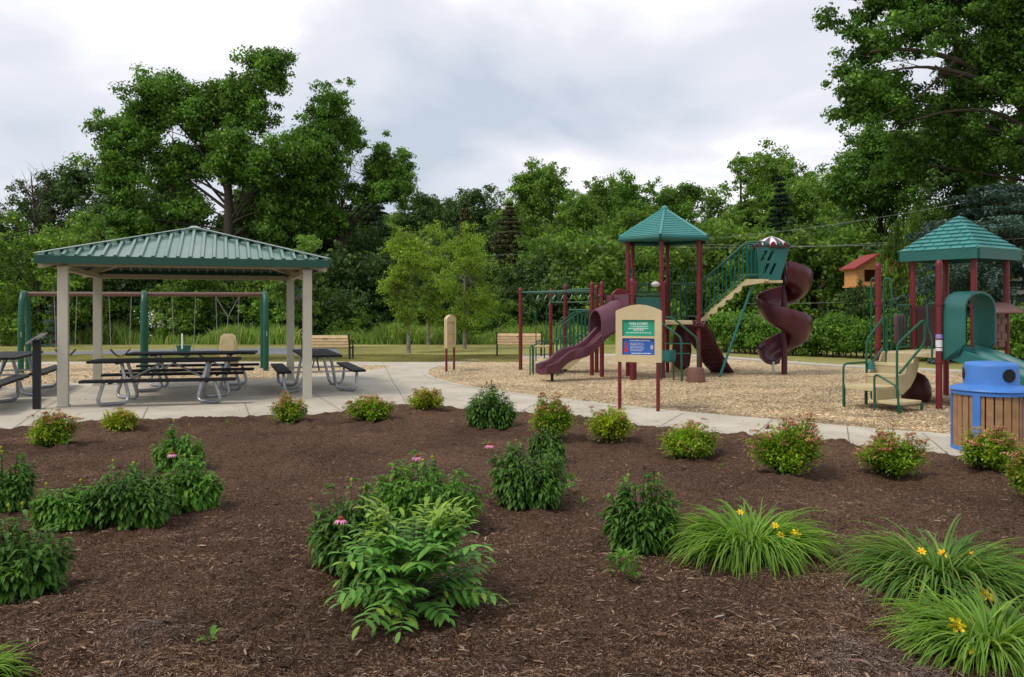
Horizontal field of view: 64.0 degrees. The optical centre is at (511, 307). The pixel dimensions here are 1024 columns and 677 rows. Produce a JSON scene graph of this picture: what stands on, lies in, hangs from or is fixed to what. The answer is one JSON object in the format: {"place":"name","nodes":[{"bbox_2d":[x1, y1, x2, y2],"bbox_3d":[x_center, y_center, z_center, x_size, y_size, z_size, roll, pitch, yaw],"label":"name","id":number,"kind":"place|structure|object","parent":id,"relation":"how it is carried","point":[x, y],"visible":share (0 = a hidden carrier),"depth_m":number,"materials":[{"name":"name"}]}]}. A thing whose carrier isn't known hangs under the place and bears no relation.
{"place":"outdoors","nodes":[
{"label":"outdoors","id":0,"kind":"place"},
{"bbox_2d":[41,348,340,353],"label":"asphalt path","id":1,"kind":"structure","parent":0,"point":[277,350],"depth_m":32.68,"materials":[{"name":"grey asphalt"}]},
{"bbox_2d":[0,320,676,344],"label":"meadow grass","id":2,"kind":"structure","parent":0,"point":[122,334],"depth_m":38.34,"materials":[{"name":"green plant"}]},
{"bbox_2d":[0,354,964,455],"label":"sidewalk","id":3,"kind":"structure","parent":0,"point":[180,398],"depth_m":14.87,"materials":[{"name":"concrete"}]},
{"bbox_2d":[0,351,56,395],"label":"picnic table","id":4,"kind":"object","parent":3,"relation":"on","point":[11,356],"visible":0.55,"depth_m":16.36,"materials":[{"name":"black metal"}]},
{"bbox_2d":[25,332,47,408],"bbox_3d":[-7.989,1.059,13.784,0.256,1.282,0.450,0,0,-19],"label":"interpretive post","id":5,"kind":"object","parent":3,"relation":"on","point":[36,372],"visible":1,"depth_m":13.73,"materials":[{"name":"metal"}]},
{"bbox_2d":[78,357,243,405],"bbox_3d":[-6.281,1.315,14.940,2.520,0.766,1.700,0,0,-13],"label":"picnic table","id":6,"kind":"object","parent":3,"relation":"on","point":[206,374],"visible":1,"depth_m":14.72,"materials":[{"name":"black wood"}]},
{"bbox_2d":[33,226,330,406],"bbox_3d":[-6.490,0.015,16.760,4.904,3.370,4.904,0,0,-19],"label":"picnic shelter","id":7,"kind":"object","parent":3,"relation":"on","point":[195,252],"visible":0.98,"depth_m":15.39,"materials":[{"name":"beige paint"}]},
{"bbox_2d":[120,350,258,391],"bbox_3d":[-6.711,1.315,17.300,2.520,0.766,1.700,0,0,-13],"label":"picnic table","id":8,"kind":"object","parent":3,"relation":"on","point":[226,366],"visible":0.91,"depth_m":17.09,"materials":[{"name":"black wood"}]},
{"bbox_2d":[271,349,365,392],"bbox_3d":[-4.140,1.315,17.300,1.700,0.766,2.520,0,0,-19],"label":"picnic table","id":9,"kind":"object","parent":3,"relation":"on","point":[281,368],"visible":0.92,"depth_m":16.84,"materials":[{"name":"black wood"}]},
{"bbox_2d":[616,304,661,410],"bbox_3d":[2.100,0.833,13.580,0.760,1.775,0.086,0,0,20],"label":"welcome sign","id":10,"kind":"object","parent":3,"relation":"on","point":[638,332],"visible":0.99,"depth_m":13.55,"materials":[{"name":"beige plastic"}]},
{"bbox_2d":[949,361,1023,450],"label":"litter bin","id":11,"kind":"object","parent":3,"relation":"on","point":[985,394],"visible":0.78,"depth_m":9.57,"materials":[{"name":"blue plastic"}]},
{"bbox_2d":[0,340,1023,369],"bbox_3d":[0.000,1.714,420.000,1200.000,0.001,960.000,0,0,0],"label":"ground","id":12,"kind":"structure","parent":0,"point":[433,349],"depth_m":32.87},
{"bbox_2d":[0,162,65,258],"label":"dead tree","id":13,"kind":"object","parent":12,"relation":"on","point":[34,220],"visible":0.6,"depth_m":48.95,"materials":[{"name":"grey plant"}]},
{"bbox_2d":[0,183,73,266],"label":"oak tree","id":14,"kind":"object","parent":12,"relation":"on","point":[12,200],"visible":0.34,"depth_m":51.82,"materials":[{"name":"green plant"}]},
{"bbox_2d":[10,154,104,239],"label":"oak tree","id":15,"kind":"object","parent":12,"relation":"on","point":[69,191],"visible":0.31,"depth_m":52.88,"materials":[{"name":"green plant"}]},
{"bbox_2d":[0,210,129,345],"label":"maple tree","id":16,"kind":"object","parent":12,"relation":"on","point":[43,279],"visible":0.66,"depth_m":37.69,"materials":[{"name":"green plant"}]},
{"bbox_2d":[39,208,125,329],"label":"maple tree","id":17,"kind":"object","parent":12,"relation":"on","point":[81,216],"visible":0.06,"depth_m":40.85,"materials":[{"name":"green plant"}]},
{"bbox_2d":[79,279,164,330],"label":"dark bush","id":18,"kind":"object","parent":12,"relation":"on","point":[118,314],"visible":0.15,"depth_m":43.70,"materials":[{"name":"green plant"}]},
{"bbox_2d":[111,283,210,340],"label":"green bush","id":19,"kind":"object","parent":12,"relation":"on","point":[161,301],"visible":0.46,"depth_m":39.46,"materials":[{"name":"green plant"}]},
{"bbox_2d":[132,279,254,336],"bbox_3d":[-15.440,-0.270,40.724,6.530,4.093,4.113,0,0,-35],"label":"green bush","id":20,"kind":"object","parent":12,"relation":"on","point":[190,285],"visible":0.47,"depth_m":39.91,"materials":[{"name":"green plant"}]},
{"bbox_2d":[0,364,389,386],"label":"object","id":21,"kind":"object","parent":12,"relation":"on","point":[80,367],"visible":0.28,"depth_m":21.64,"materials":[{"name":"beige wood"}]},
{"bbox_2d":[18,290,268,372],"bbox_3d":[-9.945,0.627,22.325,6.593,2.185,1.155,0,0,-8],"label":"swing set","id":22,"kind":"object","parent":21,"relation":"on","point":[24,304],"visible":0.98,"depth_m":22.22,"materials":[{"name":"green metal"}]},
{"bbox_2d":[0,363,382,386],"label":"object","id":23,"kind":"object","parent":21,"relation":"on","point":[112,370],"visible":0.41,"depth_m":21.21,"materials":[{"name":"beige wood"}]},
{"bbox_2d":[62,44,357,248],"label":"cottonwood tree","id":24,"kind":"object","parent":12,"relation":"on","point":[304,161],"visible":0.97,"depth_m":45.16,"materials":[{"name":"green plant"}]},
{"bbox_2d":[199,280,263,331],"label":"dark bush","id":25,"kind":"object","parent":12,"relation":"on","point":[227,308],"visible":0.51,"depth_m":40.52,"materials":[{"name":"green plant"}]},
{"bbox_2d":[200,280,300,328],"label":"green bush","id":26,"kind":"object","parent":12,"relation":"on","point":[253,286],"visible":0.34,"depth_m":40.69,"materials":[{"name":"green plant"}]},
{"bbox_2d":[0,354,518,361],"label":"lawn tufts","id":27,"kind":"object","parent":12,"relation":"on","point":[356,358],"visible":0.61,"depth_m":27.68,"materials":[{"name":"green plant"}]},
{"bbox_2d":[262,234,323,325],"bbox_3d":[-8.892,-0.663,33.947,2.784,4.828,2.493,0,0,-36],"label":"maple tree","id":28,"kind":"object","parent":12,"relation":"on","point":[278,288],"visible":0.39,"depth_m":33.71,"materials":[{"name":"green plant"}]},
{"bbox_2d":[235,178,397,280],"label":"elm tree","id":29,"kind":"object","parent":12,"relation":"on","point":[357,242],"visible":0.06,"depth_m":50.69,"materials":[{"name":"green plant"}]},
{"bbox_2d":[273,277,373,334],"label":"light bush","id":30,"kind":"object","parent":12,"relation":"on","point":[352,324],"visible":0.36,"depth_m":40.40,"materials":[{"name":"green plant"}]},
{"bbox_2d":[300,333,353,358],"bbox_3d":[-6.081,1.266,27.011,1.624,0.867,0.677,0,0,3],"label":"park bench","id":31,"kind":"object","parent":12,"relation":"on","point":[331,340],"visible":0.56,"depth_m":26.74,"materials":[{"name":"beige wood"}]},
{"bbox_2d":[273,239,405,334],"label":"dark bush","id":32,"kind":"object","parent":12,"relation":"on","point":[360,280],"visible":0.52,"depth_m":41.94,"materials":[{"name":"green plant"}]},
{"bbox_2d":[290,113,419,267],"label":"cottonwood tree","id":33,"kind":"object","parent":12,"relation":"on","point":[388,178],"visible":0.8,"depth_m":47.49,"materials":[{"name":"green plant"}]},
{"bbox_2d":[320,247,456,331],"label":"dark bush","id":34,"kind":"object","parent":12,"relation":"on","point":[388,262],"visible":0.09,"depth_m":44.27,"materials":[{"name":"green plant"}]},
{"bbox_2d":[375,225,442,352],"bbox_3d":[-3.885,-0.682,31.117,2.465,4.865,2.348,0,0,0],"label":"birch tree","id":35,"kind":"object","parent":12,"relation":"on","point":[405,248],"visible":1,"depth_m":30.73,"materials":[{"name":"green plant"}]},
{"bbox_2d":[379,186,463,244],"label":"elm tree","id":36,"kind":"object","parent":12,"relation":"on","point":[424,208],"visible":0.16,"depth_m":85.41,"materials":[{"name":"green plant"}]},
{"bbox_2d":[410,219,463,344],"bbox_3d":[-3.573,-1.153,37.756,2.906,5.807,2.577,0,0,0],"label":"birch tree","id":37,"kind":"object","parent":12,"relation":"on","point":[435,296],"visible":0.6,"depth_m":37.50,"materials":[{"name":"green plant"}]},
{"bbox_2d":[432,221,503,348],"bbox_3d":[-1.924,-0.932,34.044,3.230,5.365,2.411,0,0,30],"label":"birch tree","id":38,"kind":"object","parent":12,"relation":"on","point":[469,259],"visible":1,"depth_m":33.71,"materials":[{"name":"green plant"}]},
{"bbox_2d":[437,183,523,258],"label":"elm tree","id":39,"kind":"object","parent":12,"relation":"on","point":[472,199],"visible":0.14,"depth_m":85.79,"materials":[{"name":"green plant"}]},
{"bbox_2d":[451,278,541,334],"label":"light bush","id":40,"kind":"object","parent":12,"relation":"on","point":[506,316],"visible":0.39,"depth_m":41.56,"materials":[{"name":"green plant"}]},
{"bbox_2d":[489,201,528,283],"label":"spruce tree","id":41,"kind":"object","parent":12,"relation":"on","point":[509,211],"visible":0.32,"depth_m":65.61,"materials":[{"name":"green plant"}]},
{"bbox_2d":[0,403,1023,676],"bbox_3d":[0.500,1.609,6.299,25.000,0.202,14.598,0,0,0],"label":"mulch bed","id":42,"kind":"object","parent":12,"relation":"on","point":[448,438],"visible":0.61,"depth_m":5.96,"materials":[{"name":"brown wood"}]},
{"bbox_2d":[0,446,41,512],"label":"coneflower plant","id":43,"kind":"object","parent":42,"relation":"on","point":[16,489],"visible":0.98,"depth_m":6.52,"materials":[{"name":"green plant"}]},
{"bbox_2d":[0,640,42,676],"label":"daylily clump","id":44,"kind":"object","parent":42,"relation":"on","point":[6,659],"visible":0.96,"depth_m":3.57,"materials":[{"name":"green plant"}]},
{"bbox_2d":[0,501,77,604],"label":"coneflower plant","id":45,"kind":"object","parent":42,"relation":"on","point":[33,569],"visible":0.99,"depth_m":4.63,"materials":[{"name":"green plant"}]},
{"bbox_2d":[24,408,84,446],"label":"spirea shrub","id":46,"kind":"object","parent":42,"relation":"on","point":[52,429],"visible":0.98,"depth_m":9.50,"materials":[{"name":"green plant"}]},
{"bbox_2d":[28,478,103,530],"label":"coneflower plant","id":47,"kind":"object","parent":42,"relation":"on","point":[65,509],"visible":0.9,"depth_m":5.92,"materials":[{"name":"green plant"}]},
{"bbox_2d":[97,406,139,430],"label":"spirea shrub","id":48,"kind":"object","parent":42,"relation":"on","point":[123,419],"visible":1,"depth_m":10.66,"materials":[{"name":"yellow plant"}]},
{"bbox_2d":[78,459,178,530],"bbox_3d":[-2.839,1.365,6.152,0.740,0.514,0.615,0,0,0],"label":"coneflower plant","id":49,"kind":"object","parent":42,"relation":"on","point":[132,501],"visible":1,"depth_m":5.98,"materials":[{"name":"green plant"}]},
{"bbox_2d":[148,419,208,471],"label":"coneflower plant","id":50,"kind":"object","parent":42,"relation":"on","point":[161,458],"visible":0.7,"depth_m":8.06,"materials":[{"name":"green plant"}]},
{"bbox_2d":[160,451,226,514],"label":"coneflower plant","id":51,"kind":"object","parent":42,"relation":"on","point":[192,489],"visible":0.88,"depth_m":6.55,"materials":[{"name":"green plant"}]},
{"bbox_2d":[267,390,309,422],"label":"spirea shrub","id":52,"kind":"object","parent":42,"relation":"on","point":[287,408],"visible":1,"depth_m":11.47,"materials":[{"name":"green plant"}]},
{"bbox_2d":[305,477,392,575],"bbox_3d":[-0.998,1.311,5.029,0.560,0.550,0.489,0,0,0],"label":"coneflower plant","id":53,"kind":"object","parent":42,"relation":"on","point":[330,538],"visible":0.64,"depth_m":4.93,"materials":[{"name":"green plant"}]},
{"bbox_2d":[334,525,399,606],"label":"coneflower plant","id":54,"kind":"object","parent":42,"relation":"on","point":[354,577],"visible":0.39,"depth_m":4.46,"materials":[{"name":"green plant"}]},
{"bbox_2d":[342,393,398,421],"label":"spirea shrub","id":55,"kind":"object","parent":42,"relation":"on","point":[373,408],"visible":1,"depth_m":11.70,"materials":[{"name":"green plant"}]},
{"bbox_2d":[324,495,509,642],"bbox_3d":[-0.521,1.327,4.427,0.964,0.667,0.964,0,0,-12],"label":"ash sapling","id":56,"kind":"object","parent":42,"relation":"on","point":[438,534],"visible":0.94,"depth_m":4.29,"materials":[{"name":"green plant"}]},
{"bbox_2d":[403,385,445,409],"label":"spirea shrub","id":57,"kind":"object","parent":42,"relation":"on","point":[424,399],"visible":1,"depth_m":12.55,"materials":[{"name":"yellow plant"}]},
{"bbox_2d":[361,450,489,531],"bbox_3d":[-0.637,1.315,5.969,0.953,0.534,0.754,0,0,0],"label":"coneflower plant","id":58,"kind":"object","parent":42,"relation":"on","point":[406,494],"visible":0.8,"depth_m":5.85,"materials":[{"name":"green plant"}]},
{"bbox_2d":[463,380,518,429],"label":"coneflower plant","id":59,"kind":"object","parent":42,"relation":"on","point":[492,411],"visible":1,"depth_m":10.91,"materials":[{"name":"green plant"}]},
{"bbox_2d":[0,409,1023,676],"bbox_3d":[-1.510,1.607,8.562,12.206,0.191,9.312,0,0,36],"label":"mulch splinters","id":60,"kind":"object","parent":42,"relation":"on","point":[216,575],"visible":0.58,"depth_m":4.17,"materials":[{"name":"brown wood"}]},
{"bbox_2d":[485,439,568,511],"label":"coneflower plant","id":61,"kind":"object","parent":42,"relation":"on","point":[521,486],"visible":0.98,"depth_m":6.60,"materials":[{"name":"green plant"}]},
{"bbox_2d":[524,425,567,463],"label":"coneflower plant","id":62,"kind":"object","parent":42,"relation":"on","point":[537,443],"visible":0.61,"depth_m":8.55,"materials":[{"name":"green plant"}]},
{"bbox_2d":[528,392,577,436],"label":"spirea shrub","id":63,"kind":"object","parent":42,"relation":"on","point":[555,414],"visible":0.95,"depth_m":9.95,"materials":[{"name":"green plant"}]},
{"bbox_2d":[583,404,638,441],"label":"spirea shrub","id":64,"kind":"object","parent":42,"relation":"on","point":[613,425],"visible":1,"depth_m":9.86,"materials":[{"name":"yellow plant"}]},
{"bbox_2d":[603,548,642,577],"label":"seedling","id":65,"kind":"object","parent":42,"relation":"on","point":[624,552],"visible":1,"depth_m":4.84,"materials":[{"name":"green plant"}]},
{"bbox_2d":[598,466,682,556],"bbox_3d":[0.861,1.336,5.473,0.584,0.563,0.500,0,0,0],"label":"coneflower plant","id":66,"kind":"object","parent":42,"relation":"on","point":[629,524],"visible":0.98,"depth_m":5.40,"materials":[{"name":"green plant"}]},
{"bbox_2d":[655,417,724,458],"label":"spirea shrub","id":67,"kind":"object","parent":42,"relation":"on","point":[689,440],"visible":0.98,"depth_m":8.81,"materials":[{"name":"green plant"}]},
{"bbox_2d":[656,497,856,581],"bbox_3d":[1.540,1.449,5.333,1.322,0.330,1.265,0,0,0],"label":"daylily clump","id":68,"kind":"object","parent":42,"relation":"on","point":[737,538],"visible":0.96,"depth_m":5.17,"materials":[{"name":"green plant"}]},
{"bbox_2d":[739,409,831,474],"bbox_3d":[2.609,1.313,7.915,0.856,0.662,0.850,0,0,0],"label":"spirea shrub","id":69,"kind":"object","parent":42,"relation":"on","point":[788,449],"visible":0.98,"depth_m":7.79,"materials":[{"name":"green plant"}]},
{"bbox_2d":[851,422,933,478],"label":"spirea shrub","id":70,"kind":"object","parent":42,"relation":"on","point":[890,456],"visible":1,"depth_m":7.79,"materials":[{"name":"green plant"}]},
{"bbox_2d":[821,513,1023,615],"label":"daylily clump","id":71,"kind":"object","parent":42,"relation":"on","point":[898,562],"visible":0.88,"depth_m":4.60,"materials":[{"name":"green plant"}]},
{"bbox_2d":[864,574,1023,676],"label":"daylily clump","id":72,"kind":"object","parent":42,"relation":"on","point":[981,636],"visible":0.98,"depth_m":3.74,"materials":[{"name":"green plant"}]},
{"bbox_2d":[953,423,1022,471],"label":"spirea shrub","id":73,"kind":"object","parent":42,"relation":"on","point":[985,452],"visible":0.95,"depth_m":7.92,"materials":[{"name":"green plant"}]},
{"bbox_2d":[1000,438,1023,494],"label":"spirea shrub","id":74,"kind":"object","parent":42,"relation":"on","point":[1018,473],"visible":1,"depth_m":6.93,"materials":[{"name":"green plant"}]},
{"bbox_2d":[479,259,571,328],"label":"dark bush","id":75,"kind":"object","parent":12,"relation":"on","point":[507,277],"visible":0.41,"depth_m":42.51,"materials":[{"name":"green plant"}]},
{"bbox_2d":[476,156,596,254],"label":"elm tree","id":76,"kind":"object","parent":12,"relation":"on","point":[533,190],"visible":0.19,"depth_m":79.99,"materials":[{"name":"green plant"}]},
{"bbox_2d":[500,247,586,317],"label":"dark bush","id":77,"kind":"object","parent":12,"relation":"on","point":[540,262],"visible":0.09,"depth_m":45.07,"materials":[{"name":"green plant"}]},
{"bbox_2d":[493,270,599,327],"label":"dark bush","id":78,"kind":"object","parent":12,"relation":"on","point":[569,281],"visible":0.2,"depth_m":41.52,"materials":[{"name":"green plant"}]},
{"bbox_2d":[521,188,615,266],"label":"elm tree","id":79,"kind":"object","parent":12,"relation":"on","point":[578,212],"visible":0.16,"depth_m":60.80,"materials":[{"name":"green plant"}]},
{"bbox_2d":[512,222,630,305],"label":"tree","id":80,"kind":"object","parent":12,"relation":"on","point":[561,250],"visible":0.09,"depth_m":46.14,"materials":[{"name":"green plant"}]},
{"bbox_2d":[535,168,647,252],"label":"elm tree","id":81,"kind":"object","parent":12,"relation":"on","point":[596,188],"visible":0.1,"depth_m":69.99,"materials":[{"name":"green plant"}]},
{"bbox_2d":[554,227,688,336],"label":"green bush","id":82,"kind":"object","parent":12,"relation":"on","point":[603,265],"visible":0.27,"depth_m":40.95,"materials":[{"name":"green plant"}]},
{"bbox_2d":[604,204,676,275],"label":"elm tree","id":83,"kind":"object","parent":12,"relation":"on","point":[623,223],"visible":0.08,"depth_m":50.00,"materials":[{"name":"green plant"}]},
{"bbox_2d":[609,171,711,246],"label":"cottonwood tree","id":84,"kind":"object","parent":12,"relation":"on","point":[685,198],"visible":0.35,"depth_m":56.45,"materials":[{"name":"green plant"}]},
{"bbox_2d":[599,245,726,336],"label":"green bush","id":85,"kind":"object","parent":12,"relation":"on","point":[649,258],"visible":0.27,"depth_m":41.75,"materials":[{"name":"green plant"}]},
{"bbox_2d":[428,356,962,433],"bbox_3d":[5.793,1.754,19.696,12.987,0.092,19.305,0,0,-44],"label":"wood chip bed","id":86,"kind":"object","parent":12,"relation":"on","point":[694,363],"visible":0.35,"depth_m":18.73,"materials":[{"name":"beige wood"}]},
{"bbox_2d":[518,205,812,381],"bbox_3d":[3.269,-0.431,20.518,7.589,4.339,5.507,0,0,27],"label":"play structure","id":87,"kind":"object","parent":86,"relation":"on","point":[766,258],"visible":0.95,"depth_m":20.39,"materials":[{"name":"red plastic"}]},
{"bbox_2d":[842,216,1023,412],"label":"play structure","id":88,"kind":"object","parent":86,"relation":"on","point":[892,374],"visible":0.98,"depth_m":14.43,"materials":[{"name":"teal plastic"}]},
{"bbox_2d":[654,219,758,334],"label":"green bush","id":89,"kind":"object","parent":12,"relation":"on","point":[718,251],"visible":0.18,"depth_m":43.79,"materials":[{"name":"green plant"}]},
{"bbox_2d":[704,151,778,232],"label":"cottonwood tree","id":90,"kind":"object","parent":12,"relation":"on","point":[747,212],"visible":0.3,"depth_m":59.79,"materials":[{"name":"green plant"}]},
{"bbox_2d":[684,220,827,339],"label":"green bush","id":91,"kind":"object","parent":12,"relation":"on","point":[794,240],"visible":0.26,"depth_m":42.28,"materials":[{"name":"green plant"}]},
{"bbox_2d":[696,137,832,233],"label":"elm tree","id":92,"kind":"object","parent":12,"relation":"on","point":[769,171],"visible":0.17,"depth_m":62.67,"materials":[{"name":"green plant"}]},
{"bbox_2d":[762,177,792,234],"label":"spruce tree","id":93,"kind":"object","parent":12,"relation":"on","point":[779,200],"visible":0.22,"depth_m":53.75,"materials":[{"name":"green plant"}]},
{"bbox_2d":[718,224,889,320],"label":"green bush","id":94,"kind":"object","parent":12,"relation":"on","point":[832,260],"visible":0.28,"depth_m":41.41,"materials":[{"name":"green plant"}]},
{"bbox_2d":[752,176,870,252],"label":"elm tree","id":95,"kind":"object","parent":12,"relation":"on","point":[806,205],"visible":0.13,"depth_m":54.72,"materials":[{"name":"green plant"}]},
{"bbox_2d":[785,156,889,231],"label":"maple tree","id":96,"kind":"object","parent":12,"relation":"on","point":[831,200],"visible":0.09,"depth_m":61.85,"materials":[{"name":"green plant"}]},
{"bbox_2d":[818,279,899,352],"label":"dark bush","id":97,"kind":"object","parent":12,"relation":"on","point":[850,297],"visible":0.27,"depth_m":31.53,"materials":[{"name":"green plant"}]},
{"bbox_2d":[707,307,1023,361],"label":"hedge","id":98,"kind":"object","parent":12,"relation":"on","point":[837,332],"visible":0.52,"depth_m":28.25,"materials":[{"name":"green plant"}]},
{"bbox_2d":[839,253,900,314],"bbox_3d":[14.699,-0.220,33.587,1.955,3.940,1.625,0,0,0],"label":"orange hut","id":99,"kind":"object","parent":12,"relation":"on","point":[862,267],"visible":0.45,"depth_m":33.21,"materials":[{"name":"brown wood"}]},
{"bbox_2d":[802,119,955,284],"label":"maple tree","id":100,"kind":"object","parent":12,"relation":"on","point":[881,198],"visible":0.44,"depth_m":42.97,"materials":[{"name":"green plant"}]},
{"bbox_2d":[863,201,935,333],"bbox_3d":[14.788,-1.179,31.172,2.796,5.982,1.862,0,0,20],"label":"green bush","id":101,"kind":"object","parent":12,"relation":"on","point":[911,224],"visible":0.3,"depth_m":31.05,"materials":[{"name":"green plant"}]},
{"bbox_2d":[812,0,1023,194],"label":"oak tree","id":102,"kind":"object","parent":12,"relation":"on","point":[985,68],"visible":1,"depth_m":29.72,"materials":[{"name":"green plant"}]},
{"bbox_2d":[874,180,1023,363],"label":"blue spruce tree","id":103,"kind":"object","parent":12,"relation":"on","point":[1012,226],"visible":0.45,"depth_m":26.64,"materials":[{"name":"green plant"}]},
{"bbox_2d":[880,104,1023,278],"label":"maple tree","id":104,"kind":"object","parent":12,"relation":"on","point":[933,179],"visible":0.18,"depth_m":37.49,"materials":[{"name":"green plant"}]},
{"bbox_2d":[0,0,1023,236],"label":"sky","id":105,"kind":"structure","parent":0,"point":[671,90],"materials":[{"name":"white"}]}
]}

